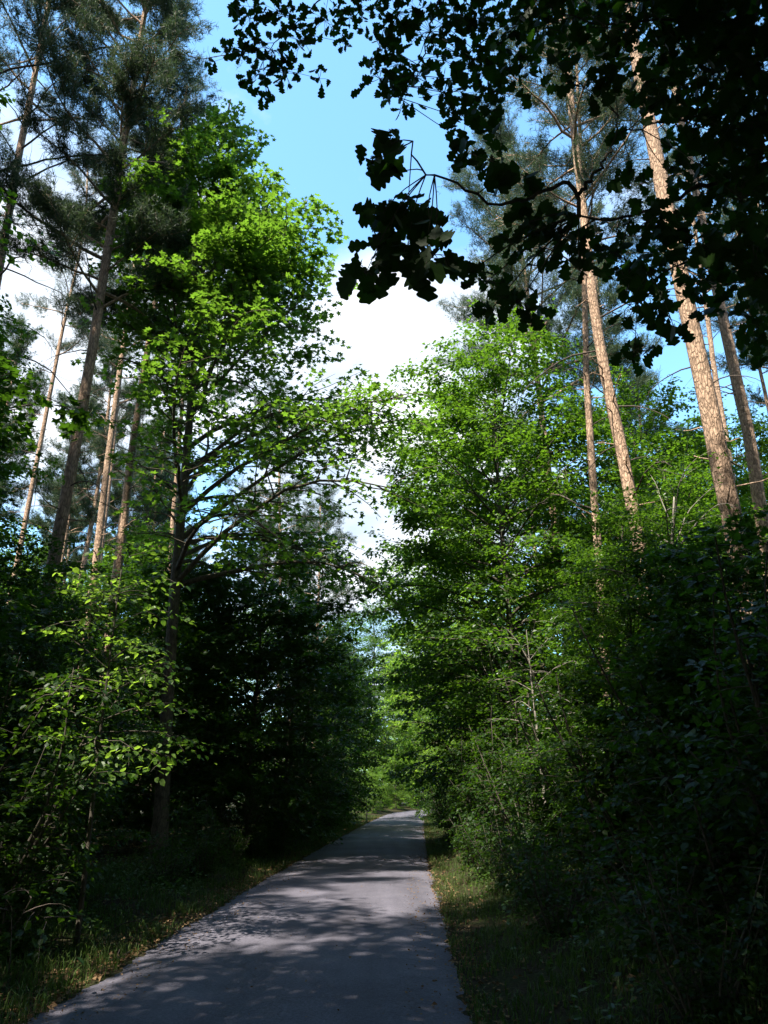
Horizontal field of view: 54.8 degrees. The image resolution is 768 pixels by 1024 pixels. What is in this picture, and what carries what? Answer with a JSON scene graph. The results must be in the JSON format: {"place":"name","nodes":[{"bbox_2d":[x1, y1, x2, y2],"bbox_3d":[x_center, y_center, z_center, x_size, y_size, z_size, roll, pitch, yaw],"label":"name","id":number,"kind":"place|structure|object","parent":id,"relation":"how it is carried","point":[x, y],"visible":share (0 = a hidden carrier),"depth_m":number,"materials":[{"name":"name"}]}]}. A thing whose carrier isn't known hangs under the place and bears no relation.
{"place":"outdoors","nodes":[
{"label":"outdoors","id":0,"kind":"place"},
{"bbox_2d":[28,809,474,1023],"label":"road","id":1,"kind":"structure","parent":0,"point":[366,983],"depth_m":7.45,"materials":[{"name":"grey asphalt"}]},
{"bbox_2d":[0,796,767,1023],"bbox_3d":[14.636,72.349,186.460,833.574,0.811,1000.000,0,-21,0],"label":"ground","id":2,"kind":"structure","parent":0,"point":[520,983],"depth_m":7.53,"materials":[{"name":"green plant"}]},
{"bbox_2d":[0,361,23,740],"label":"maple tree","id":3,"kind":"object","parent":2,"relation":"on","point":[9,377],"visible":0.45,"depth_m":12.45,"materials":[{"name":"green plant"}]},
{"bbox_2d":[0,70,59,475],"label":"hornbeam tree","id":4,"kind":"object","parent":2,"relation":"on","point":[5,102],"visible":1,"depth_m":12.26,"materials":[{"name":"green plant"}]},
{"bbox_2d":[0,311,63,520],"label":"deciduous tree","id":5,"kind":"object","parent":2,"relation":"on","point":[23,350],"visible":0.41,"depth_m":32.11,"materials":[{"name":"green plant"}]},
{"bbox_2d":[0,293,64,697],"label":"hornbeam tree","id":6,"kind":"object","parent":2,"relation":"on","point":[16,469],"visible":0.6,"depth_m":13.94,"materials":[{"name":"green plant"}]},
{"bbox_2d":[0,518,68,658],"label":"hornbeam tree","id":7,"kind":"object","parent":2,"relation":"on","point":[33,541],"visible":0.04,"depth_m":39.55,"materials":[{"name":"green plant"}]},
{"bbox_2d":[0,835,83,955],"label":"shrub","id":8,"kind":"object","parent":2,"relation":"on","point":[42,878],"visible":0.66,"depth_m":7.47,"materials":[{"name":"green plant"}]},
{"bbox_2d":[0,677,84,880],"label":"hazel shrub","id":9,"kind":"object","parent":2,"relation":"on","point":[21,730],"visible":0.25,"depth_m":10.68,"materials":[{"name":"green plant"}]},
{"bbox_2d":[0,874,88,986],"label":"sapling","id":10,"kind":"object","parent":2,"relation":"on","point":[27,924],"visible":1,"depth_m":6.53,"materials":[{"name":"green plant"}]},
{"bbox_2d":[0,564,89,773],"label":"maple tree","id":11,"kind":"object","parent":2,"relation":"on","point":[14,593],"visible":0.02,"depth_m":18.39,"materials":[{"name":"green plant"}]},
{"bbox_2d":[0,356,107,705],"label":"maple tree","id":12,"kind":"object","parent":2,"relation":"on","point":[80,416],"visible":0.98,"depth_m":9.76,"materials":[{"name":"green plant"}]},
{"bbox_2d":[19,474,88,611],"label":"pine tree","id":13,"kind":"object","parent":2,"relation":"on","point":[70,529],"visible":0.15,"depth_m":47.00,"materials":[{"name":"green plant"}]},
{"bbox_2d":[0,716,114,886],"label":"hazel shrub","id":14,"kind":"object","parent":2,"relation":"on","point":[85,793],"visible":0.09,"depth_m":11.79,"materials":[{"name":"green plant"}]},
{"bbox_2d":[1,149,120,656],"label":"pine tree","id":15,"kind":"object","parent":2,"relation":"on","point":[74,175],"visible":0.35,"depth_m":31.42,"materials":[{"name":"green plant"}]},
{"bbox_2d":[3,379,122,625],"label":"pine tree","id":16,"kind":"object","parent":2,"relation":"on","point":[61,396],"visible":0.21,"depth_m":41.27,"materials":[{"name":"green plant"}]},
{"bbox_2d":[0,646,127,955],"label":"hazel shrub","id":17,"kind":"object","parent":2,"relation":"on","point":[14,806],"visible":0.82,"depth_m":7.93,"materials":[{"name":"green plant"}]},
{"bbox_2d":[0,0,132,455],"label":"pine tree","id":18,"kind":"object","parent":2,"relation":"on","point":[21,145],"visible":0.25,"depth_m":22.55,"materials":[{"name":"green plant"}]},
{"bbox_2d":[0,518,151,858],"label":"hazel tree","id":19,"kind":"object","parent":2,"relation":"on","point":[62,568],"visible":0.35,"depth_m":13.55,"materials":[{"name":"green plant"}]},
{"bbox_2d":[0,575,180,911],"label":"hazel tree","id":20,"kind":"object","parent":2,"relation":"on","point":[128,737],"visible":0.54,"depth_m":10.45,"materials":[{"name":"green plant"}]},
{"bbox_2d":[27,338,158,666],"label":"pine tree","id":21,"kind":"object","parent":2,"relation":"on","point":[100,440],"visible":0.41,"depth_m":36.11,"materials":[{"name":"green plant"}]},
{"bbox_2d":[2,541,222,949],"bbox_3d":[-3.183,2.646,8.736,2.411,4.545,2.515,-7,-22,17],"label":"lime sapling","id":22,"kind":"object","parent":2,"relation":"on","point":[147,671],"visible":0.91,"depth_m":8.73,"materials":[{"name":"green plant"}]},
{"bbox_2d":[0,0,235,844],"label":"pine tree","id":23,"kind":"object","parent":2,"relation":"on","point":[141,66],"visible":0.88,"depth_m":18.42,"materials":[{"name":"green plant"}]},
{"bbox_2d":[67,256,170,830],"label":"pine tree","id":24,"kind":"object","parent":2,"relation":"on","point":[108,344],"visible":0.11,"depth_m":31.18,"materials":[{"name":"brown plant"}]},
{"bbox_2d":[75,408,163,820],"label":"pine tree","id":25,"kind":"object","parent":2,"relation":"on","point":[114,483],"visible":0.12,"depth_m":45.72,"materials":[{"name":"green plant"}]},
{"bbox_2d":[57,127,184,839],"bbox_3d":[-9.518,-3.115,26.923,4.617,27.878,5.012,0,-21,0],"label":"pine tree","id":26,"kind":"object","parent":2,"relation":"on","point":[99,534],"visible":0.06,"depth_m":26.23,"materials":[{"name":"brown plant"}]},
{"bbox_2d":[63,505,200,826],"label":"hornbeam tree","id":27,"kind":"object","parent":2,"relation":"on","point":[112,552],"visible":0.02,"depth_m":36.94,"materials":[{"name":"green plant"}]},
{"bbox_2d":[0,1,268,177],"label":"pine tree","id":28,"kind":"object","parent":2,"relation":"on","point":[13,67],"visible":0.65,"depth_m":19.82,"materials":[{"name":"green plant"}]},
{"bbox_2d":[34,525,244,845],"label":"maple tree","id":29,"kind":"object","parent":2,"relation":"on","point":[159,555],"visible":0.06,"depth_m":23.36,"materials":[{"name":"green plant"}]},
{"bbox_2d":[103,410,177,825],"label":"pine tree","id":30,"kind":"object","parent":2,"relation":"on","point":[161,518],"visible":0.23,"depth_m":39.16,"materials":[{"name":"green plant"}]},
{"bbox_2d":[109,406,192,817],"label":"pine tree","id":31,"kind":"object","parent":2,"relation":"on","point":[171,475],"visible":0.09,"depth_m":43.76,"materials":[{"name":"green plant"}]},
{"bbox_2d":[75,56,230,852],"bbox_3d":[-7.260,-4.256,22.979,6.056,27.226,4.976,0,-21,0],"label":"pine tree","id":32,"kind":"object","parent":2,"relation":"on","point":[123,522],"visible":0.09,"depth_m":21.82,"materials":[{"name":"brown plant"}]},
{"bbox_2d":[71,557,273,846],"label":"maple tree","id":33,"kind":"object","parent":2,"relation":"on","point":[216,638],"visible":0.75,"depth_m":18.45,"materials":[{"name":"green plant"}]},
{"bbox_2d":[136,827,214,887],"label":"shrub","id":34,"kind":"object","parent":2,"relation":"on","point":[175,869],"visible":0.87,"depth_m":12.61,"materials":[{"name":"green plant"}]},
{"bbox_2d":[142,467,213,816],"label":"pine tree","id":35,"kind":"object","parent":2,"relation":"on","point":[192,488],"visible":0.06,"depth_m":50.06,"materials":[{"name":"green plant"}]},
{"bbox_2d":[131,270,253,840],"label":"pine tree","id":36,"kind":"object","parent":2,"relation":"on","point":[172,522],"visible":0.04,"depth_m":27.59,"materials":[{"name":"brown plant"}]},
{"bbox_2d":[123,609,277,829],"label":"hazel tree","id":37,"kind":"object","parent":2,"relation":"on","point":[224,746],"visible":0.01,"depth_m":30.42,"materials":[{"name":"green plant"}]},
{"bbox_2d":[162,793,241,879],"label":"hazel shrub","id":38,"kind":"object","parent":2,"relation":"on","point":[203,858],"visible":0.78,"depth_m":13.78,"materials":[{"name":"green plant"}]},
{"bbox_2d":[212,827,251,869],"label":"shrub","id":39,"kind":"object","parent":2,"relation":"on","point":[233,853],"visible":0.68,"depth_m":15.86,"materials":[{"name":"green plant"}]},
{"bbox_2d":[195,758,285,858],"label":"hazel shrub","id":40,"kind":"object","parent":2,"relation":"on","point":[256,810],"visible":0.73,"depth_m":17.61,"materials":[{"name":"green plant"}]},
{"bbox_2d":[148,524,369,843],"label":"maple tree","id":41,"kind":"object","parent":2,"relation":"on","point":[293,620],"visible":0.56,"depth_m":20.63,"materials":[{"name":"green plant"}]},
{"bbox_2d":[68,98,457,860],"bbox_3d":[-3.314,-2.722,20.122,10.479,22.237,9.964,0,-21,0],"label":"maple tree","id":42,"kind":"object","parent":2,"relation":"on","point":[240,236],"visible":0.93,"depth_m":18.89,"materials":[{"name":"green plant"}]},
{"bbox_2d":[207,369,333,822],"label":"pine tree","id":43,"kind":"object","parent":2,"relation":"on","point":[242,487],"visible":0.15,"depth_m":36.17,"materials":[{"name":"green plant"}]},
{"bbox_2d":[204,570,386,844],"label":"hazel tree","id":44,"kind":"object","parent":2,"relation":"on","point":[285,714],"visible":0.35,"depth_m":24.92,"materials":[{"name":"green plant"}]},
{"bbox_2d":[235,600,387,832],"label":"maple tree","id":45,"kind":"object","parent":2,"relation":"on","point":[337,754],"visible":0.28,"depth_m":29.92,"materials":[{"name":"green plant"}]},
{"bbox_2d":[286,763,341,838],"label":"hazel shrub","id":46,"kind":"object","parent":2,"relation":"on","point":[322,825],"visible":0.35,"depth_m":26.94,"materials":[{"name":"green plant"}]},
{"bbox_2d":[284,482,364,814],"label":"pine tree","id":47,"kind":"object","parent":2,"relation":"on","point":[337,532],"visible":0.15,"depth_m":48.12,"materials":[{"name":"green plant"}]},
{"bbox_2d":[304,763,356,832],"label":"hazel shrub","id":48,"kind":"object","parent":2,"relation":"on","point":[330,824],"visible":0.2,"depth_m":31.54,"materials":[{"name":"green plant"}]},
{"bbox_2d":[284,643,396,824],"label":"maple tree","id":49,"kind":"object","parent":2,"relation":"on","point":[378,758],"visible":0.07,"depth_m":40.53,"materials":[{"name":"green plant"}]},
{"bbox_2d":[289,643,397,826],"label":"hazel tree","id":50,"kind":"object","parent":2,"relation":"on","point":[358,765],"visible":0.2,"depth_m":34.77,"materials":[{"name":"green plant"}]},
{"bbox_2d":[343,597,421,801],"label":"hornbeam tree","id":51,"kind":"object","parent":2,"relation":"on","point":[371,642],"visible":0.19,"depth_m":97.25,"materials":[{"name":"green plant"}]},
{"bbox_2d":[368,758,398,810],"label":"lime tree","id":52,"kind":"object","parent":2,"relation":"on","point":[385,793],"visible":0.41,"depth_m":68.34,"materials":[{"name":"green plant"}]},
{"bbox_2d":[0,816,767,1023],"bbox_3d":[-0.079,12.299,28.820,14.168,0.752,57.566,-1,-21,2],"label":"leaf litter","id":53,"kind":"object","parent":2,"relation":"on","point":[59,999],"visible":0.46,"depth_m":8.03,"materials":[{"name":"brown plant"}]},
{"bbox_2d":[0,550,767,844],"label":"undergrowth","id":54,"kind":"object","parent":2,"relation":"on","point":[146,773],"visible":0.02,"depth_m":21.36,"materials":[{"name":"green plant"}]},
{"bbox_2d":[378,749,414,809],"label":"lime tree","id":55,"kind":"object","parent":2,"relation":"on","point":[398,794],"visible":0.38,"depth_m":74.58,"materials":[{"name":"green plant"}]},
{"bbox_2d":[368,590,494,814],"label":"lime tree","id":56,"kind":"object","parent":2,"relation":"on","point":[386,711],"visible":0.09,"depth_m":54.73,"materials":[{"name":"green plant"}]},
{"bbox_2d":[360,526,541,820],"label":"lime tree","id":57,"kind":"object","parent":2,"relation":"on","point":[404,735],"visible":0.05,"depth_m":39.44,"materials":[{"name":"green plant"}]},
{"bbox_2d":[432,802,484,847],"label":"shrub","id":58,"kind":"object","parent":2,"relation":"on","point":[450,819],"visible":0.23,"depth_m":18.76,"materials":[{"name":"green plant"}]},
{"bbox_2d":[433,759,501,835],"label":"hazel shrub","id":59,"kind":"object","parent":2,"relation":"on","point":[445,799],"visible":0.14,"depth_m":21.31,"materials":[{"name":"green plant"}]},
{"bbox_2d":[439,809,497,865],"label":"shrub","id":60,"kind":"object","parent":2,"relation":"on","point":[467,853],"visible":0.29,"depth_m":15.84,"materials":[{"name":"green plant"}]},
{"bbox_2d":[413,612,540,821],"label":"lime tree","id":61,"kind":"object","parent":2,"relation":"on","point":[430,750],"visible":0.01,"depth_m":31.67,"materials":[{"name":"green plant"}]},
{"bbox_2d":[346,381,610,821],"bbox_3d":[3.797,2.604,27.409,9.978,17.397,9.658,5,-21,-12],"label":"hornbeam tree","id":62,"kind":"object","parent":2,"relation":"on","point":[429,776],"visible":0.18,"depth_m":26.20,"materials":[{"name":"green plant"}]},
{"bbox_2d":[445,807,517,878],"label":"shrub","id":63,"kind":"object","parent":2,"relation":"on","point":[461,840],"visible":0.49,"depth_m":13.55,"materials":[{"name":"green plant"}]},
{"bbox_2d":[204,0,767,376],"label":"oak tree","id":64,"kind":"object","parent":2,"relation":"on","point":[711,29],"visible":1,"depth_m":3.64,"materials":[{"name":"green plant"}]},
{"bbox_2d":[437,732,537,859],"bbox_3d":[2.546,6.351,16.825,2.492,2.842,2.310,6,-22,-16],"label":"hazel shrub","id":65,"kind":"object","parent":2,"relation":"on","point":[467,806],"visible":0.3,"depth_m":16.70,"materials":[{"name":"green plant"}]},
{"bbox_2d":[450,610,551,768],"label":"young tree","id":66,"kind":"object","parent":2,"relation":"on","point":[492,669],"visible":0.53,"depth_m":18.69,"materials":[{"name":"green plant"}]},
{"bbox_2d":[338,295,665,827],"bbox_3d":[3.284,0.833,21.504,9.343,16.290,9.043,18,-28,-40],"label":"hornbeam tree","id":67,"kind":"object","parent":2,"relation":"on","point":[495,445],"visible":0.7,"depth_m":21.20,"materials":[{"name":"green plant"}]},
{"bbox_2d":[451,809,555,895],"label":"shrub","id":68,"kind":"object","parent":2,"relation":"on","point":[502,871],"visible":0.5,"depth_m":11.63,"materials":[{"name":"green plant"}]},
{"bbox_2d":[454,709,595,865],"bbox_3d":[2.638,5.191,13.902,2.670,3.045,2.474,-20,-28,41],"label":"hazel shrub","id":69,"kind":"object","parent":2,"relation":"on","point":[528,808],"visible":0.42,"depth_m":13.95,"materials":[{"name":"green plant"}]},
{"bbox_2d":[460,692,593,846],"bbox_3d":[3.261,5.855,16.425,2.969,3.654,3.204,-5,-21,14],"label":"hazel shrub","id":70,"kind":"object","parent":2,"relation":"on","point":[508,742],"visible":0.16,"depth_m":16.05,"materials":[{"name":"green plant"}]},
{"bbox_2d":[484,801,588,903],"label":"shrub","id":71,"kind":"object","parent":2,"relation":"on","point":[512,839],"visible":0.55,"depth_m":9.86,"materials":[{"name":"green plant"}]},
{"bbox_2d":[480,612,607,853],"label":"young tree","id":72,"kind":"object","parent":2,"relation":"on","point":[518,699],"visible":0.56,"depth_m":15.76,"materials":[{"name":"green plant"}]},
{"bbox_2d":[507,845,580,910],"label":"shrub","id":73,"kind":"object","parent":2,"relation":"on","point":[552,878],"visible":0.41,"depth_m":9.29,"materials":[{"name":"green plant"}]},
{"bbox_2d":[430,90,665,834],"bbox_3d":[6.313,-4.028,27.082,8.770,29.416,9.277,0,-21,0],"label":"pine tree","id":74,"kind":"object","parent":2,"relation":"on","point":[526,279],"visible":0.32,"depth_m":28.68,"materials":[{"name":"green plant"}]},
{"bbox_2d":[495,822,616,939],"bbox_3d":[1.899,4.038,8.086,1.437,1.196,1.266,7,-22,-18],"label":"shrub","id":75,"kind":"object","parent":2,"relation":"on","point":[561,900],"visible":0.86,"depth_m":7.94,"materials":[{"name":"green plant"}]},
{"bbox_2d":[482,655,659,869],"bbox_3d":[3.618,4.516,13.232,3.382,3.856,3.134,-9,-22,21],"label":"hazel shrub","id":76,"kind":"object","parent":2,"relation":"on","point":[533,781],"visible":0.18,"depth_m":12.99,"materials":[{"name":"green plant"}]},
{"bbox_2d":[471,0,702,725],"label":"pine tree","id":77,"kind":"object","parent":2,"relation":"on","point":[580,171],"visible":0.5,"depth_m":16.84,"materials":[{"name":"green plant"}]},
{"bbox_2d":[487,1,696,786],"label":"pine tree","id":78,"kind":"object","parent":2,"relation":"on","point":[590,423],"visible":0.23,"depth_m":19.82,"materials":[{"name":"green plant"}]},
{"bbox_2d":[503,481,730,874],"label":"hornbeam tree","id":79,"kind":"object","parent":2,"relation":"on","point":[609,560],"visible":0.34,"depth_m":11.92,"materials":[{"name":"green plant"}]},
{"bbox_2d":[544,252,692,487],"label":"pine tree","id":80,"kind":"object","parent":2,"relation":"on","point":[610,298],"visible":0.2,"depth_m":34.27,"materials":[{"name":"green plant"}]},
{"bbox_2d":[500,628,742,889],"bbox_3d":[3.631,3.644,10.884,3.382,3.856,3.134,-10,-23,25],"label":"hazel shrub","id":81,"kind":"object","parent":2,"relation":"on","point":[573,758],"visible":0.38,"depth_m":10.66,"materials":[{"name":"green plant"}]},
{"bbox_2d":[605,355,670,488],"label":"pine tree","id":82,"kind":"object","parent":2,"relation":"on","point":[643,412],"visible":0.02,"depth_m":40.35,"materials":[{"name":"green plant"}]},
{"bbox_2d":[520,364,765,731],"bbox_3d":[8.142,2.170,22.326,8.078,14.550,8.345,-2,-21,5],"label":"hornbeam tree","id":83,"kind":"object","parent":2,"relation":"on","point":[609,462],"visible":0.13,"depth_m":22.78,"materials":[{"name":"green plant"}]},
{"bbox_2d":[552,772,751,958],"bbox_3d":[2.192,3.029,6.358,1.776,1.478,1.566,-19,-28,41],"label":"shrub","id":84,"kind":"object","parent":2,"relation":"on","point":[614,847],"visible":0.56,"depth_m":6.18,"materials":[{"name":"green plant"}]},
{"bbox_2d":[542,432,767,796],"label":"hornbeam tree","id":85,"kind":"object","parent":2,"relation":"on","point":[691,482],"visible":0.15,"depth_m":15.48,"materials":[{"name":"green plant"}]},
{"bbox_2d":[544,570,767,916],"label":"hazel shrub","id":86,"kind":"object","parent":2,"relation":"on","point":[631,724],"visible":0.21,"depth_m":8.11,"materials":[{"name":"green plant"}]},
{"bbox_2d":[548,422,767,885],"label":"tree","id":87,"kind":"object","parent":2,"relation":"on","point":[643,576],"visible":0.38,"depth_m":11.85,"materials":[{"name":"green plant"}]},
{"bbox_2d":[561,531,766,885],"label":"hazel tree","id":88,"kind":"object","parent":2,"relation":"on","point":[637,569],"visible":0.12,"depth_m":11.13,"materials":[{"name":"green plant"}]},
{"bbox_2d":[564,0,767,730],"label":"pine tree","id":89,"kind":"object","parent":2,"relation":"on","point":[712,427],"visible":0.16,"depth_m":13.63,"materials":[{"name":"brown plant"}]},
{"bbox_2d":[581,1,767,590],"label":"pine tree","id":90,"kind":"object","parent":2,"relation":"on","point":[752,458],"visible":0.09,"depth_m":18.15,"materials":[{"name":"brown plant"}]},
{"bbox_2d":[586,639,763,893],"bbox_3d":[4.390,3.316,9.655,3.026,3.451,2.804,0,-21,-1],"label":"hazel shrub","id":91,"kind":"object","parent":2,"relation":"on","point":[605,760],"visible":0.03,"depth_m":9.84,"materials":[{"name":"green plant"}]},
{"bbox_2d":[587,505,767,894],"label":"maple tree","id":92,"kind":"object","parent":2,"relation":"on","point":[660,670],"visible":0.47,"depth_m":8.00,"materials":[{"name":"green plant"}]},
{"bbox_2d":[590,827,767,1023],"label":"shrub","id":93,"kind":"object","parent":2,"relation":"on","point":[702,960],"visible":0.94,"depth_m":4.68,"materials":[{"name":"green plant"}]},
{"bbox_2d":[593,527,767,937],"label":"hazel shrub","id":94,"kind":"object","parent":2,"relation":"on","point":[754,818],"visible":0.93,"depth_m":5.67,"materials":[{"name":"green plant"}]},
{"bbox_2d":[615,725,767,954],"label":"shrub","id":95,"kind":"object","parent":2,"relation":"on","point":[669,811],"visible":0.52,"depth_m":5.97,"materials":[{"name":"green plant"}]},
{"bbox_2d":[636,97,766,492],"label":"pine tree","id":96,"kind":"object","parent":2,"relation":"on","point":[713,368],"visible":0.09,"depth_m":26.32,"materials":[{"name":"brown plant"}]},
{"bbox_2d":[653,384,767,573],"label":"hornbeam tree","id":97,"kind":"object","parent":2,"relation":"on","point":[761,443],"visible":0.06,"depth_m":26.75,"materials":[{"name":"green plant"}]},
{"bbox_2d":[662,477,767,672],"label":"hornbeam tree","id":98,"kind":"object","parent":2,"relation":"on","point":[716,525],"visible":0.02,"depth_m":18.16,"materials":[{"name":"green plant"}]},
{"bbox_2d":[700,198,767,412],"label":"pine tree","id":99,"kind":"object","parent":2,"relation":"on","point":[760,371],"visible":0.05,"depth_m":30.49,"materials":[{"name":"green plant"}]},
{"bbox_2d":[706,153,767,374],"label":"pine tree","id":100,"kind":"object","parent":2,"relation":"on","point":[722,364],"visible":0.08,"depth_m":27.42,"materials":[{"name":"green plant"}]},
{"bbox_2d":[734,451,767,568],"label":"hornbeam tree","id":101,"kind":"object","parent":2,"relation":"on","point":[764,463],"visible":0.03,"depth_m":21.92,"materials":[{"name":"green plant"}]},
{"bbox_2d":[0,0,767,770],"label":"sky","id":102,"kind":"structure","parent":0,"point":[317,138],"materials":[{"name":"blue"}]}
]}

